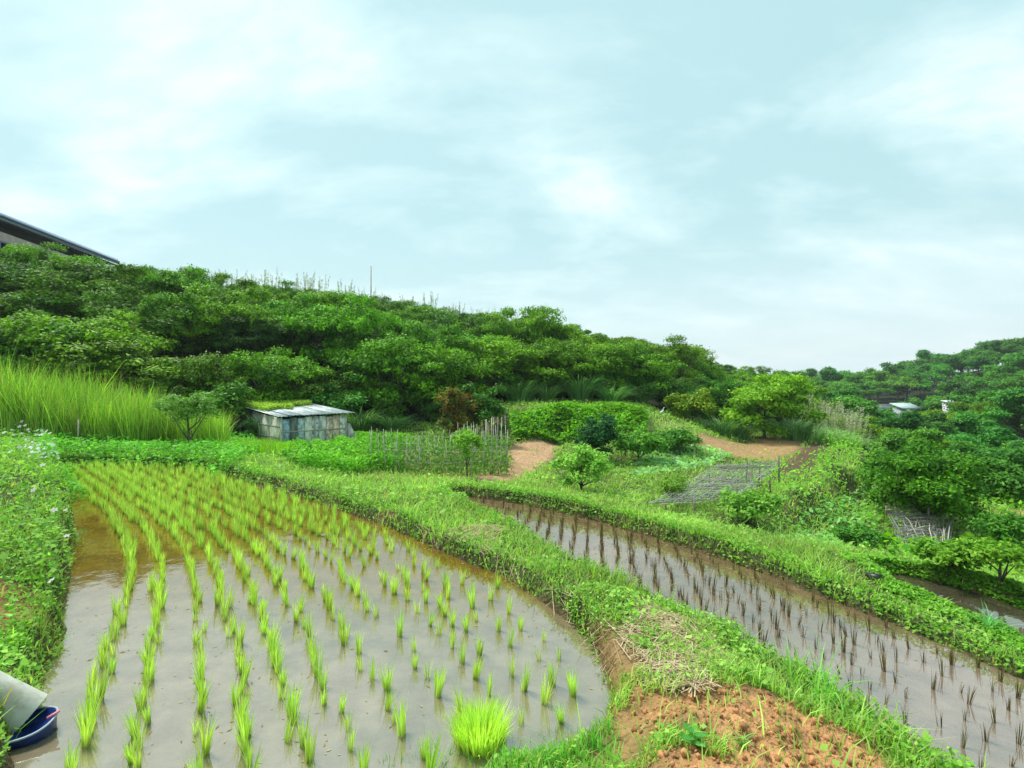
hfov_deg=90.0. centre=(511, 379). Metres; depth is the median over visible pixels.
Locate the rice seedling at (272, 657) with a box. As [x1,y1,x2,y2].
[266,639,279,676]
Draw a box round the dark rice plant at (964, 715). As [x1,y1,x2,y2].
[962,707,966,725]
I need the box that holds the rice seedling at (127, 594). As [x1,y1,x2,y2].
[121,579,130,607]
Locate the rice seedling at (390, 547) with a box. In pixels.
[387,540,394,556]
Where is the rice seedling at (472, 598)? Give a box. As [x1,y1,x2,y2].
[464,580,476,616]
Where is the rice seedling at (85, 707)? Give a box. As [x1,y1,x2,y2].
[79,691,103,726]
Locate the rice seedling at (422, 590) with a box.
[420,581,424,596]
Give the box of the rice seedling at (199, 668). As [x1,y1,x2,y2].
[191,647,206,687]
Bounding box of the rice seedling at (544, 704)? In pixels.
[538,667,555,715]
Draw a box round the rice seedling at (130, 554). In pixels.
[126,541,135,570]
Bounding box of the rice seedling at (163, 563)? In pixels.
[159,559,165,574]
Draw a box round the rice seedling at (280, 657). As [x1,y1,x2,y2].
[271,637,285,683]
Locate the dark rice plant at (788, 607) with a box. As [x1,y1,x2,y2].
[786,598,792,622]
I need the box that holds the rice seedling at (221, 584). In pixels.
[218,578,225,595]
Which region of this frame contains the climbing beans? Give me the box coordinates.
[363,430,513,474]
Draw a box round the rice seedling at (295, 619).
[291,592,302,629]
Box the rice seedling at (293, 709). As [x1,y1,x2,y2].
[286,694,301,737]
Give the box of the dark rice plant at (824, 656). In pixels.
[822,650,826,664]
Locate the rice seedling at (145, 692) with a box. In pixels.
[138,680,150,708]
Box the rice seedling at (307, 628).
[302,608,314,643]
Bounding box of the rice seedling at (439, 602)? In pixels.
[434,590,442,613]
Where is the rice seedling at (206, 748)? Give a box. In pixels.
[192,710,216,767]
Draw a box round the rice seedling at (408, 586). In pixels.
[404,572,410,592]
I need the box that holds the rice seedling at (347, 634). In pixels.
[343,619,350,645]
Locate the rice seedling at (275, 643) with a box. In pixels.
[270,632,281,664]
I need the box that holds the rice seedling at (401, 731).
[394,692,408,750]
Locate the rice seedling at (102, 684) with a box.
[90,659,111,713]
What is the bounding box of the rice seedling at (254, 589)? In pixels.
[247,576,262,605]
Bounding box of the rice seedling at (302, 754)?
[296,710,310,760]
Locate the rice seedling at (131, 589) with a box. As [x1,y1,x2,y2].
[125,574,133,595]
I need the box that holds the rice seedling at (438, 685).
[432,664,447,709]
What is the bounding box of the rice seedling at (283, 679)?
[274,659,288,692]
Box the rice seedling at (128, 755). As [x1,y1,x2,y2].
[120,734,141,767]
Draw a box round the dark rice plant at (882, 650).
[879,638,885,657]
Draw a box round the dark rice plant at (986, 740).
[980,722,990,750]
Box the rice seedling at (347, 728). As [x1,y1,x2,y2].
[340,712,353,741]
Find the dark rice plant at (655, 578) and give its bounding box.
[653,563,656,582]
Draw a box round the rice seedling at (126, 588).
[120,576,130,601]
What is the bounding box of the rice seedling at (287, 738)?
[283,716,295,754]
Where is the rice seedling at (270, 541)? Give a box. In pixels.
[268,530,274,545]
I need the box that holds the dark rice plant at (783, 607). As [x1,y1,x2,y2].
[782,596,785,615]
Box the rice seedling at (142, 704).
[131,682,147,719]
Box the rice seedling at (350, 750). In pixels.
[346,721,357,762]
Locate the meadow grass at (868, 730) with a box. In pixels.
[0,396,1023,767]
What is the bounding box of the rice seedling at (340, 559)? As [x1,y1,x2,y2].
[336,556,343,574]
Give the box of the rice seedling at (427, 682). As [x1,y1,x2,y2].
[423,659,433,688]
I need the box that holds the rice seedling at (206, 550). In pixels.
[204,542,209,558]
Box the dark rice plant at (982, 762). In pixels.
[978,758,984,767]
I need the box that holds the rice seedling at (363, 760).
[354,740,371,767]
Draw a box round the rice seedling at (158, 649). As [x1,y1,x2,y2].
[152,625,163,651]
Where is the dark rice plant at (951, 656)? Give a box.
[948,641,956,672]
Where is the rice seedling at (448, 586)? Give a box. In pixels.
[443,574,451,605]
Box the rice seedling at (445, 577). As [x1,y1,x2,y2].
[439,568,450,594]
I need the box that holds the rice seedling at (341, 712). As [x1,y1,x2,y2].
[334,690,346,720]
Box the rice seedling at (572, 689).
[564,664,578,705]
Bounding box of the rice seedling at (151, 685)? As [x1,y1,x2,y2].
[146,654,157,690]
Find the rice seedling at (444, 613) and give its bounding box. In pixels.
[437,597,447,622]
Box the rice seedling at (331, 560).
[328,551,335,567]
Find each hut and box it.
[889,403,922,415]
[941,400,953,412]
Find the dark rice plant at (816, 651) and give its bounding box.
[814,640,817,654]
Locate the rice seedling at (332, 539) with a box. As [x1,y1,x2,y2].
[328,529,336,549]
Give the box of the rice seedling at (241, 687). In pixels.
[238,664,251,701]
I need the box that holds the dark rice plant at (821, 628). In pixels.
[818,619,823,638]
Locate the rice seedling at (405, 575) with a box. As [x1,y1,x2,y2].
[400,564,410,589]
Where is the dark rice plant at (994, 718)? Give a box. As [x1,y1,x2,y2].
[988,699,996,729]
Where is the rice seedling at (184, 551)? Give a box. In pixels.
[181,538,191,564]
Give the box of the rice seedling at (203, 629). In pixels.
[202,617,208,637]
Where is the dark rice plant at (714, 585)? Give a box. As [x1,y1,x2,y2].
[712,575,717,593]
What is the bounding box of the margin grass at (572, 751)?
[378,711,624,767]
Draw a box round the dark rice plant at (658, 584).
[656,577,661,594]
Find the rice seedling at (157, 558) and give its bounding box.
[150,545,160,565]
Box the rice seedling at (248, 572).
[242,560,253,581]
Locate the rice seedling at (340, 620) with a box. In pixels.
[337,602,347,636]
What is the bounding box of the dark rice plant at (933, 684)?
[931,669,937,695]
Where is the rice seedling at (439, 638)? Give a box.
[434,617,442,643]
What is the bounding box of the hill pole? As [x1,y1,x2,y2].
[370,266,371,295]
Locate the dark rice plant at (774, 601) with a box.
[770,587,775,604]
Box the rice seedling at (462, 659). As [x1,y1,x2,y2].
[456,638,465,672]
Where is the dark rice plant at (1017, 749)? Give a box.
[1015,724,1023,754]
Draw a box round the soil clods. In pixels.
[610,677,890,767]
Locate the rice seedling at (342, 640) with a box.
[336,616,351,653]
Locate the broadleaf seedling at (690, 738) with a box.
[678,722,707,746]
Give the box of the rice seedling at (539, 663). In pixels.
[533,647,541,666]
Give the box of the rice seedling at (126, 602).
[123,596,129,611]
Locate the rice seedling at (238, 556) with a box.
[233,546,243,573]
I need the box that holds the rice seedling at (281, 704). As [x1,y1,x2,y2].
[275,675,286,709]
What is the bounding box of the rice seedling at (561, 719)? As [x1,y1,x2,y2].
[552,698,565,731]
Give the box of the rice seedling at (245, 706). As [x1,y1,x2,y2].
[238,686,251,711]
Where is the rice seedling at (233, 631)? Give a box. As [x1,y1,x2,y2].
[229,611,237,640]
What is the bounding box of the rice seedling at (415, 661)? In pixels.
[409,650,420,674]
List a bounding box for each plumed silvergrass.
[789,392,836,442]
[808,403,832,433]
[814,403,843,445]
[815,397,840,433]
[816,399,854,436]
[817,401,854,445]
[821,397,867,435]
[830,410,864,446]
[832,403,871,444]
[838,404,876,447]
[840,416,860,434]
[846,411,878,447]
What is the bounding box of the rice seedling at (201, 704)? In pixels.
[194,666,214,723]
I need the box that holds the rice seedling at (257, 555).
[253,539,263,561]
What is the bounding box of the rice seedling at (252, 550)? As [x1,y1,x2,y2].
[249,539,255,556]
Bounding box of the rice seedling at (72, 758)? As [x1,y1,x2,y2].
[62,737,79,767]
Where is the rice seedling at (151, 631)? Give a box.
[146,622,155,645]
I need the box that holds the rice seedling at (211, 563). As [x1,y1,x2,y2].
[209,553,216,570]
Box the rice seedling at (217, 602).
[211,577,223,613]
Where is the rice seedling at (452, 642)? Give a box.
[447,622,456,654]
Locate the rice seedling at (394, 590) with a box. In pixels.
[387,569,402,601]
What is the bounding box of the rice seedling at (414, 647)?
[409,633,417,657]
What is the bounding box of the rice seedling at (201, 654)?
[195,640,207,675]
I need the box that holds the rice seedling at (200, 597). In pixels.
[193,583,204,608]
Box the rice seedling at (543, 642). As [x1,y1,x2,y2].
[541,626,546,646]
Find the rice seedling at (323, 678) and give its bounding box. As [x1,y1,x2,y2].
[316,660,333,697]
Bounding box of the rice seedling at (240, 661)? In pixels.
[233,646,246,682]
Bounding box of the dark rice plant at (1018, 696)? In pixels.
[1014,677,1023,706]
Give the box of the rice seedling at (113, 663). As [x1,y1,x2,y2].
[103,652,118,681]
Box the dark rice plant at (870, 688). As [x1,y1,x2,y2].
[867,678,872,695]
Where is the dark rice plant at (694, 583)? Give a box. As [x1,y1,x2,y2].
[692,573,696,593]
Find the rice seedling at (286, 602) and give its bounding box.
[280,587,289,612]
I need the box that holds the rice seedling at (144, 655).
[137,638,154,666]
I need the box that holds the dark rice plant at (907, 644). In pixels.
[904,631,910,653]
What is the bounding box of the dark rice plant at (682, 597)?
[680,586,684,603]
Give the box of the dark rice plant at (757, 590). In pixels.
[755,586,759,603]
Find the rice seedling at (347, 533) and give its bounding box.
[344,529,350,542]
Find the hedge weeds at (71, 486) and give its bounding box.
[33,428,259,503]
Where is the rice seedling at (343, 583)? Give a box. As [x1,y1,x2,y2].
[340,570,345,588]
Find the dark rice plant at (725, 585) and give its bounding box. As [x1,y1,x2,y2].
[724,572,728,591]
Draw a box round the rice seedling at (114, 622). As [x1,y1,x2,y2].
[111,611,121,639]
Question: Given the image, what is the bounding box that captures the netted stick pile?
[885,506,954,550]
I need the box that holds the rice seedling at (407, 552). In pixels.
[406,539,411,556]
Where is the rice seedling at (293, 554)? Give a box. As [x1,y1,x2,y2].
[290,544,299,563]
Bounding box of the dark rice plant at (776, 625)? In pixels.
[775,611,780,635]
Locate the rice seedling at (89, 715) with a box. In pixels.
[70,691,102,746]
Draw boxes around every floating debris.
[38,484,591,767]
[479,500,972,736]
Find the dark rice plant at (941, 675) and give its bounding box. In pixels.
[937,657,945,682]
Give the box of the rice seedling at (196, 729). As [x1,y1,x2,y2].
[190,715,204,744]
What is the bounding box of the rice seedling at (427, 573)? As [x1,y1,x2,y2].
[422,565,431,586]
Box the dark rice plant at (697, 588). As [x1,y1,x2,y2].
[694,579,698,596]
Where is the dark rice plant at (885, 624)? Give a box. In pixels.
[884,617,887,632]
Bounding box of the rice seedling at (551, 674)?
[546,654,559,694]
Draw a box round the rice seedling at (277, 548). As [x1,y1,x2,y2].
[272,535,282,556]
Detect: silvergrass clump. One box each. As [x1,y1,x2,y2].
[230,410,289,440]
[280,415,304,436]
[310,411,363,429]
[335,406,399,431]
[363,411,428,430]
[473,375,557,402]
[529,383,570,401]
[553,369,619,401]
[582,381,649,402]
[625,390,664,403]
[689,415,759,437]
[718,421,766,440]
[751,415,847,441]
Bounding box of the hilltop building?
[0,213,119,264]
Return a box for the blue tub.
[3,706,59,756]
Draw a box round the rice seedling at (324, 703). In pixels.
[320,685,327,711]
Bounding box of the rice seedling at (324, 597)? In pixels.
[321,584,328,607]
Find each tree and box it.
[0,243,38,270]
[0,257,182,317]
[0,258,82,294]
[0,260,21,291]
[0,262,27,292]
[0,292,34,318]
[0,296,51,317]
[0,306,64,371]
[0,306,177,382]
[0,317,34,357]
[0,320,120,391]
[1,292,91,319]
[2,242,70,266]
[3,289,134,322]
[14,336,219,398]
[15,264,98,297]
[35,251,114,272]
[69,309,205,358]
[77,287,210,357]
[101,280,169,309]
[113,264,160,284]
[123,263,221,307]
[132,289,228,358]
[135,350,251,399]
[143,265,201,278]
[148,278,222,301]
[150,390,222,446]
[158,313,244,357]
[167,282,284,359]
[176,265,238,289]
[189,323,272,347]
[195,315,287,379]
[216,346,333,414]
[222,278,290,304]
[241,307,341,358]
[248,293,288,308]
[251,291,331,357]
[258,279,305,299]
[273,289,359,346]
[281,291,400,387]
[283,369,376,415]
[298,287,316,293]
[298,289,380,343]
[315,334,445,415]
[346,296,393,312]
[347,318,411,351]
[356,294,391,305]
[356,318,443,387]
[377,300,415,319]
[378,308,446,338]
[385,300,418,307]
[388,304,454,321]
[397,339,501,416]
[420,323,504,379]
[424,310,489,337]
[440,306,457,312]
[442,310,514,336]
[449,426,485,476]
[455,334,555,397]
[461,316,527,351]
[498,338,596,392]
[500,303,568,352]
[523,324,605,356]
[540,343,636,396]
[562,322,582,350]
[574,339,687,393]
[582,329,606,336]
[583,333,617,373]
[600,338,629,343]
[606,336,653,345]
[610,340,659,374]
[639,333,709,383]
[654,373,709,407]
[655,347,717,382]
[690,374,746,419]
[693,362,726,388]
[713,374,738,382]
[716,362,736,374]
[719,369,830,437]
[730,371,753,380]
[731,366,756,381]
[731,376,760,389]
[749,365,772,376]
[763,371,786,378]
[769,413,797,423]
[773,369,807,377]
[773,386,841,425]
[795,404,840,425]
[800,368,817,376]
[801,380,824,395]
[807,375,832,387]
[813,386,855,401]
[813,392,834,402]
[818,366,850,388]
[821,414,899,440]
[825,394,892,422]
[828,380,866,396]
[838,374,863,388]
[849,381,877,396]
[852,370,889,398]
[863,367,891,375]
[863,380,898,401]
[865,426,944,456]
[867,432,913,443]
[870,410,926,433]
[879,361,905,376]
[879,407,897,417]
[881,375,919,399]
[893,396,931,406]
[893,434,973,457]
[894,369,932,396]
[896,358,930,368]
[901,408,954,437]
[903,379,933,396]
[905,363,938,378]
[910,405,931,411]
[915,349,950,363]
[916,411,967,440]
[919,363,962,389]
[921,393,958,411]
[930,355,963,380]
[934,379,965,396]
[942,350,975,371]
[942,408,1013,436]
[942,425,1018,448]
[943,355,969,380]
[943,393,1021,421]
[944,401,1023,434]
[946,384,982,401]
[949,436,1004,450]
[951,348,976,371]
[951,370,1008,389]
[953,533,1023,585]
[959,349,1000,373]
[962,356,997,377]
[969,386,1023,428]
[970,340,1010,355]
[971,376,1016,391]
[974,437,1023,469]
[979,364,1022,377]
[983,387,1023,439]
[987,378,1018,389]
[987,482,1023,508]
[988,339,1009,354]
[988,441,1010,449]
[994,353,1011,365]
[996,441,1023,464]
[998,350,1023,374]
[999,337,1023,353]
[999,373,1023,389]
[1003,370,1023,380]
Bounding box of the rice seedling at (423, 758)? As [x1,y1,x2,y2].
[413,731,432,767]
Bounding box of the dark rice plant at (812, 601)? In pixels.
[811,586,816,605]
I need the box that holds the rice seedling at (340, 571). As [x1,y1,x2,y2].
[336,561,345,585]
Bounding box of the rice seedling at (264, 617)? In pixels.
[261,608,270,627]
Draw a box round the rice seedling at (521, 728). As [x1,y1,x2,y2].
[515,703,525,734]
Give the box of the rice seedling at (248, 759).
[241,739,253,767]
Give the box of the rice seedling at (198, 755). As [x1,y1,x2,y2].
[183,738,205,767]
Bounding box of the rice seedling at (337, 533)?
[335,524,339,539]
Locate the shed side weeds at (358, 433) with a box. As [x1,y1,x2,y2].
[274,430,419,457]
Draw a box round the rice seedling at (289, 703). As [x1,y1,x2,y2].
[280,674,302,724]
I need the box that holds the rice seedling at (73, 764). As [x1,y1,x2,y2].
[64,746,80,767]
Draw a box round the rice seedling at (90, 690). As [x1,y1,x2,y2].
[84,675,94,702]
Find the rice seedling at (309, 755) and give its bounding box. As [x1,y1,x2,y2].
[300,722,317,767]
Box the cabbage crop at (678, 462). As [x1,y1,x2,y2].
[629,444,731,475]
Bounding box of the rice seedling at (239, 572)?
[236,556,244,576]
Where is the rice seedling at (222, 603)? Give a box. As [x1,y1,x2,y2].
[218,594,231,622]
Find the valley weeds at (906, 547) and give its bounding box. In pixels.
[864,476,1023,578]
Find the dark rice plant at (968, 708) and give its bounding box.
[966,686,977,712]
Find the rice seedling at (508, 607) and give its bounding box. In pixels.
[506,590,514,621]
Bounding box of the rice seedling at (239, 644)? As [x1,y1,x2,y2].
[234,632,241,662]
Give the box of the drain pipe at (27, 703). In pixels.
[0,671,46,734]
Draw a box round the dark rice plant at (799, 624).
[797,615,801,630]
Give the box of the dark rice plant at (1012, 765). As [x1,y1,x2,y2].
[1009,755,1016,767]
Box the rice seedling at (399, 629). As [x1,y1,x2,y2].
[394,610,404,646]
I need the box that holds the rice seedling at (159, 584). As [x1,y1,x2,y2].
[150,577,163,597]
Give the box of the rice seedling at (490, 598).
[488,579,495,607]
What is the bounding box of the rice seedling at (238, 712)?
[229,692,252,744]
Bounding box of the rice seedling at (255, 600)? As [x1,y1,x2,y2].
[250,588,259,611]
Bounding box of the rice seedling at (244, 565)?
[241,559,246,575]
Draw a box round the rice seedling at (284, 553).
[282,538,289,560]
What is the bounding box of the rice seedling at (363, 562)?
[360,552,366,571]
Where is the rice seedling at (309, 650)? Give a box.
[306,639,321,670]
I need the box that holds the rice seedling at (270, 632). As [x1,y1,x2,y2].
[266,627,273,644]
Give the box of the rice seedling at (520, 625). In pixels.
[516,615,525,636]
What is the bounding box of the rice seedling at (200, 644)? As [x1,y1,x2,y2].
[190,630,205,658]
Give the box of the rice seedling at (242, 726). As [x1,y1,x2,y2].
[228,704,255,764]
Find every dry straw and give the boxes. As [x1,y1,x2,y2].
[414,524,639,682]
[434,524,505,556]
[481,440,553,482]
[612,597,734,686]
[630,643,715,696]
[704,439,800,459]
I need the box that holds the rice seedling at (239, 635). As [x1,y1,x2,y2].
[234,616,246,654]
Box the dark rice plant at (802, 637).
[801,624,807,643]
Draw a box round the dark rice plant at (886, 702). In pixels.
[884,693,890,707]
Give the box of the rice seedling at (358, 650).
[353,631,363,661]
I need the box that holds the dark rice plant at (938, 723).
[934,708,942,734]
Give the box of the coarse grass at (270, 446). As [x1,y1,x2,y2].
[214,437,311,456]
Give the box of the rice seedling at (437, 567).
[435,554,440,572]
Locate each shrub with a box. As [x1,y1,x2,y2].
[432,385,481,442]
[455,381,510,440]
[547,441,615,489]
[573,412,620,458]
[608,423,669,457]
[650,426,702,452]
[656,473,689,498]
[661,387,718,419]
[716,486,784,527]
[830,522,900,548]
[908,533,994,572]
[966,505,1023,546]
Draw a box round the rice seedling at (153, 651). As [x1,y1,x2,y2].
[149,644,156,659]
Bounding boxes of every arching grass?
[420,733,475,767]
[524,723,561,765]
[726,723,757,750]
[763,637,827,689]
[790,630,880,711]
[955,600,1020,631]
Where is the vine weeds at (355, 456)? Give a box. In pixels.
[281,433,403,472]
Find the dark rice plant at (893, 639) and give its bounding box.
[890,626,895,643]
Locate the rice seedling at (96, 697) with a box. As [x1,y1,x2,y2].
[82,670,105,722]
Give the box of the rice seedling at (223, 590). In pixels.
[216,583,227,608]
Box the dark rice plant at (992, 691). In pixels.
[990,677,995,696]
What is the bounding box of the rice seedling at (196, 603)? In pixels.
[192,594,200,617]
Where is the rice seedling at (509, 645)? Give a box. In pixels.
[506,622,515,656]
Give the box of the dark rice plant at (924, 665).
[919,649,926,668]
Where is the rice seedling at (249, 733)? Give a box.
[242,711,253,745]
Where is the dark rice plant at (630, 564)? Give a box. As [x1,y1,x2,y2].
[627,548,631,567]
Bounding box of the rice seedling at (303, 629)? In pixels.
[300,614,305,633]
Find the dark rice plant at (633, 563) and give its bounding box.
[631,554,635,572]
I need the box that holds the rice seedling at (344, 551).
[341,535,347,558]
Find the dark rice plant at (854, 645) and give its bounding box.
[850,626,857,650]
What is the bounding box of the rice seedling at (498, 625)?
[495,612,503,637]
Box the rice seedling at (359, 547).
[356,538,362,555]
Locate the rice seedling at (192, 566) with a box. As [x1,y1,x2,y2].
[186,558,194,584]
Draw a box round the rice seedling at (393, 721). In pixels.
[391,704,398,731]
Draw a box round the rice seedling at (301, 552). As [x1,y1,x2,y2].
[297,548,305,570]
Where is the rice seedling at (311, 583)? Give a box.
[303,565,316,595]
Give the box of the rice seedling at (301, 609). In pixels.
[296,592,305,618]
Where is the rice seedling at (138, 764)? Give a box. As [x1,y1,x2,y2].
[128,744,142,767]
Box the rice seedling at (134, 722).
[120,706,141,742]
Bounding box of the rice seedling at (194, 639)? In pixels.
[191,625,204,649]
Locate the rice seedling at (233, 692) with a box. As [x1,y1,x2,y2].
[226,676,244,714]
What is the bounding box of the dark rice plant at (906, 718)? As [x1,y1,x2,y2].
[901,705,908,726]
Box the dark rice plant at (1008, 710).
[1005,697,1011,718]
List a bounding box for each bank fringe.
[0,451,651,767]
[433,480,1023,767]
[837,551,1023,651]
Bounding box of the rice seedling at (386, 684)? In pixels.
[377,657,395,700]
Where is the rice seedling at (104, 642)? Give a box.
[96,625,112,655]
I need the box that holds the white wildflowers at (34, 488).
[2,420,69,582]
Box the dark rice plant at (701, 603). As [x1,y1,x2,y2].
[700,588,705,610]
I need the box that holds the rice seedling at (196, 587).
[191,572,202,602]
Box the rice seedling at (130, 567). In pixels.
[125,557,137,582]
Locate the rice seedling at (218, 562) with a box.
[214,554,221,571]
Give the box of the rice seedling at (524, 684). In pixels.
[517,655,533,701]
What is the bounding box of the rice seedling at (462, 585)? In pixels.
[459,565,466,591]
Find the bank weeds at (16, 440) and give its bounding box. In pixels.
[0,427,85,629]
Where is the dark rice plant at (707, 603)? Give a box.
[704,595,710,613]
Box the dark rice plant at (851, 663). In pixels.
[849,649,856,670]
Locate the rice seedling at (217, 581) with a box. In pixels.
[215,569,222,591]
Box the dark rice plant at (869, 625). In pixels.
[863,612,870,637]
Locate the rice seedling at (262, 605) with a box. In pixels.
[261,595,269,618]
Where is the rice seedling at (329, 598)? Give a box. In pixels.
[322,586,335,618]
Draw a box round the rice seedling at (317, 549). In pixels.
[313,539,319,558]
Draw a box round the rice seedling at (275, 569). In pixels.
[270,564,277,580]
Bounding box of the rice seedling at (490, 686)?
[486,670,493,702]
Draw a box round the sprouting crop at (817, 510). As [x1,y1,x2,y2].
[790,483,883,547]
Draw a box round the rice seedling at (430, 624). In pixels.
[426,609,435,632]
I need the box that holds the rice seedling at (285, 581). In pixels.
[281,573,288,592]
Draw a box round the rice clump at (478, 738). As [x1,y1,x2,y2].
[440,684,519,766]
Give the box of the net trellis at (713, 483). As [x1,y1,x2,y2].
[646,456,780,513]
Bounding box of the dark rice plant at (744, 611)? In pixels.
[742,601,746,620]
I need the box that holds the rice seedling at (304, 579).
[298,559,311,586]
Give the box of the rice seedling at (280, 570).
[274,561,284,586]
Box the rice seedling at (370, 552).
[363,539,374,559]
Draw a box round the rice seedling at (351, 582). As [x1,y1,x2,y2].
[346,570,357,594]
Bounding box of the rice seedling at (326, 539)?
[324,524,330,544]
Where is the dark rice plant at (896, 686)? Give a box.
[892,669,898,689]
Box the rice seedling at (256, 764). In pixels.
[246,740,264,767]
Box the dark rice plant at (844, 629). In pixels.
[840,618,847,640]
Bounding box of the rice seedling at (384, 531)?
[383,526,388,543]
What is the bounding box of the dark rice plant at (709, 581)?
[707,571,711,588]
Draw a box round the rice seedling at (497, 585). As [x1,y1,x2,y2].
[494,573,501,593]
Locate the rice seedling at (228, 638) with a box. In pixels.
[225,621,233,644]
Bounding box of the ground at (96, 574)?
[0,338,1023,767]
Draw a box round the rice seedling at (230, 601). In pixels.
[226,584,236,614]
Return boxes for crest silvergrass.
[225,269,247,283]
[260,274,280,287]
[263,267,282,287]
[296,271,314,288]
[306,274,326,289]
[311,276,329,291]
[337,278,352,293]
[422,292,437,306]
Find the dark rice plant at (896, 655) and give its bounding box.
[893,643,899,667]
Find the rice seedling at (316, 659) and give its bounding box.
[308,638,324,687]
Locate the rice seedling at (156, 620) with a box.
[150,610,159,632]
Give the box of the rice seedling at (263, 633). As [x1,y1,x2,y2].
[256,617,268,639]
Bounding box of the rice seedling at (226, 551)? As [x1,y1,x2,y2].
[220,534,229,557]
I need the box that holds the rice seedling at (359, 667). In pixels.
[355,656,362,678]
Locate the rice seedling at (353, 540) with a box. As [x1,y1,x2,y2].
[350,531,356,551]
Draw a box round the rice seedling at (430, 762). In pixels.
[423,728,451,767]
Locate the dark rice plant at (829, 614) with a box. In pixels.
[826,597,832,621]
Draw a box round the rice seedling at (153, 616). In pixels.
[147,600,160,632]
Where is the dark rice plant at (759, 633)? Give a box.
[757,621,763,643]
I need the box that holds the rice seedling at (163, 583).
[157,571,166,592]
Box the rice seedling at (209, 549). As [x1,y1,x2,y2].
[206,541,212,566]
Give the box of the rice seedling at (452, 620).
[447,605,457,633]
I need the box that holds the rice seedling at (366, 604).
[362,598,370,616]
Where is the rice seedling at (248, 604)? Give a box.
[246,584,253,609]
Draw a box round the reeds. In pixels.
[0,347,243,447]
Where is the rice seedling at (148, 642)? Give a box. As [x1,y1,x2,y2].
[143,622,157,654]
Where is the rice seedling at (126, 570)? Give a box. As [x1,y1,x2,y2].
[123,565,132,586]
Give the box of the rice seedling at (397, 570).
[395,561,399,574]
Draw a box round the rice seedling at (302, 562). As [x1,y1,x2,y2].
[298,557,307,575]
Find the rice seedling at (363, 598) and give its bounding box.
[359,589,367,609]
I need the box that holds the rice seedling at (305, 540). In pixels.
[304,532,308,546]
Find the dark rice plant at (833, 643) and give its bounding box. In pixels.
[830,629,835,648]
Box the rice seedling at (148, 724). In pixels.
[138,702,151,730]
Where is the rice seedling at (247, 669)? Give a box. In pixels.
[241,655,253,690]
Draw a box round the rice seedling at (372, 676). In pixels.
[366,654,376,691]
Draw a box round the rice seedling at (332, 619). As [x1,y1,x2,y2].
[328,600,335,628]
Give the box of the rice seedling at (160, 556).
[157,551,166,561]
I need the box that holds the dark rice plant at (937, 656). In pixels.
[935,642,939,658]
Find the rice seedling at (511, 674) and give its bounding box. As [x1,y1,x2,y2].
[505,651,516,685]
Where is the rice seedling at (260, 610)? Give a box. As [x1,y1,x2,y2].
[255,597,265,626]
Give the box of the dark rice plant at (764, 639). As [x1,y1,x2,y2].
[762,623,769,648]
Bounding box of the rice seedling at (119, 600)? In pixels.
[109,591,124,621]
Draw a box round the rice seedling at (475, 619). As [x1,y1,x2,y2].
[472,608,478,626]
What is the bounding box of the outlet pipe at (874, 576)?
[860,571,883,580]
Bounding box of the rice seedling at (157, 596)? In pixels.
[152,586,164,604]
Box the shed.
[239,403,354,441]
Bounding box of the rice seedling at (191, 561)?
[184,550,196,571]
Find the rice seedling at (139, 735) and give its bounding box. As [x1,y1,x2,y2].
[130,712,147,760]
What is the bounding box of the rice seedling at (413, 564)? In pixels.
[412,556,416,571]
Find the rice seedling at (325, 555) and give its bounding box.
[321,546,329,562]
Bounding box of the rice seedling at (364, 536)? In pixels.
[360,523,369,544]
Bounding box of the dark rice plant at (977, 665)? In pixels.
[974,648,983,674]
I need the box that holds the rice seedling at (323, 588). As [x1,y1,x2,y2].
[320,583,325,597]
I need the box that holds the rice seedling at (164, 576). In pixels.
[158,569,166,584]
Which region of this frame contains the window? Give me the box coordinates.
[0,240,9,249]
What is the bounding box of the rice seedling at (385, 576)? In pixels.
[379,566,388,592]
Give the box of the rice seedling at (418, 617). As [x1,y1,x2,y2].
[413,597,420,620]
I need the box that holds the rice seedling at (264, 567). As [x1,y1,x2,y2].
[262,549,271,573]
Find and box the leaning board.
[347,423,355,438]
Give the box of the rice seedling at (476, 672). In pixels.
[471,653,485,687]
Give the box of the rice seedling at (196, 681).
[190,666,209,707]
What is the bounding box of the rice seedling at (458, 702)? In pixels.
[450,683,464,720]
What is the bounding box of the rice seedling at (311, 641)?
[302,624,319,660]
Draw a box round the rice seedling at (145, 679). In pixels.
[138,660,153,697]
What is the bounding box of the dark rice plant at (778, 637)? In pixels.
[777,626,781,642]
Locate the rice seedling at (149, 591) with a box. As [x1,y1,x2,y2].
[145,566,156,598]
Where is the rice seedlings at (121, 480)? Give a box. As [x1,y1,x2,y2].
[63,459,363,563]
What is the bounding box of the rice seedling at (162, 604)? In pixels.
[151,583,169,616]
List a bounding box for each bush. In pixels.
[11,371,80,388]
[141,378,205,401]
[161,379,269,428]
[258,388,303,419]
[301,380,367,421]
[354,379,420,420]
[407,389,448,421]
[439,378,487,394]
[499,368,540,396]
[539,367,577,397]
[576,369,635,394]
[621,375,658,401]
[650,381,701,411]
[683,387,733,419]
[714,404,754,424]
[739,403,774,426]
[849,436,993,524]
[850,443,900,455]
[857,448,910,495]
[912,438,1023,488]
[973,455,1023,503]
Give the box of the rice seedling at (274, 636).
[263,616,280,660]
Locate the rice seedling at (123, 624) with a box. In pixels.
[113,601,131,632]
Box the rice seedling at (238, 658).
[232,646,243,669]
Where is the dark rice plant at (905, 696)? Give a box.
[904,686,908,703]
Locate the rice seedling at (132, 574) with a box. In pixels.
[127,568,136,585]
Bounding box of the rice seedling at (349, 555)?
[347,544,352,562]
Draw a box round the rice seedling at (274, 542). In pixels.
[271,532,277,551]
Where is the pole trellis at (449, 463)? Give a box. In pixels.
[370,418,507,474]
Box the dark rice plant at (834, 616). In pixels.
[832,606,836,626]
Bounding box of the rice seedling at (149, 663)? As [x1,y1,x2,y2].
[143,650,154,673]
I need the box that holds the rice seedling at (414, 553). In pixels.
[409,544,417,563]

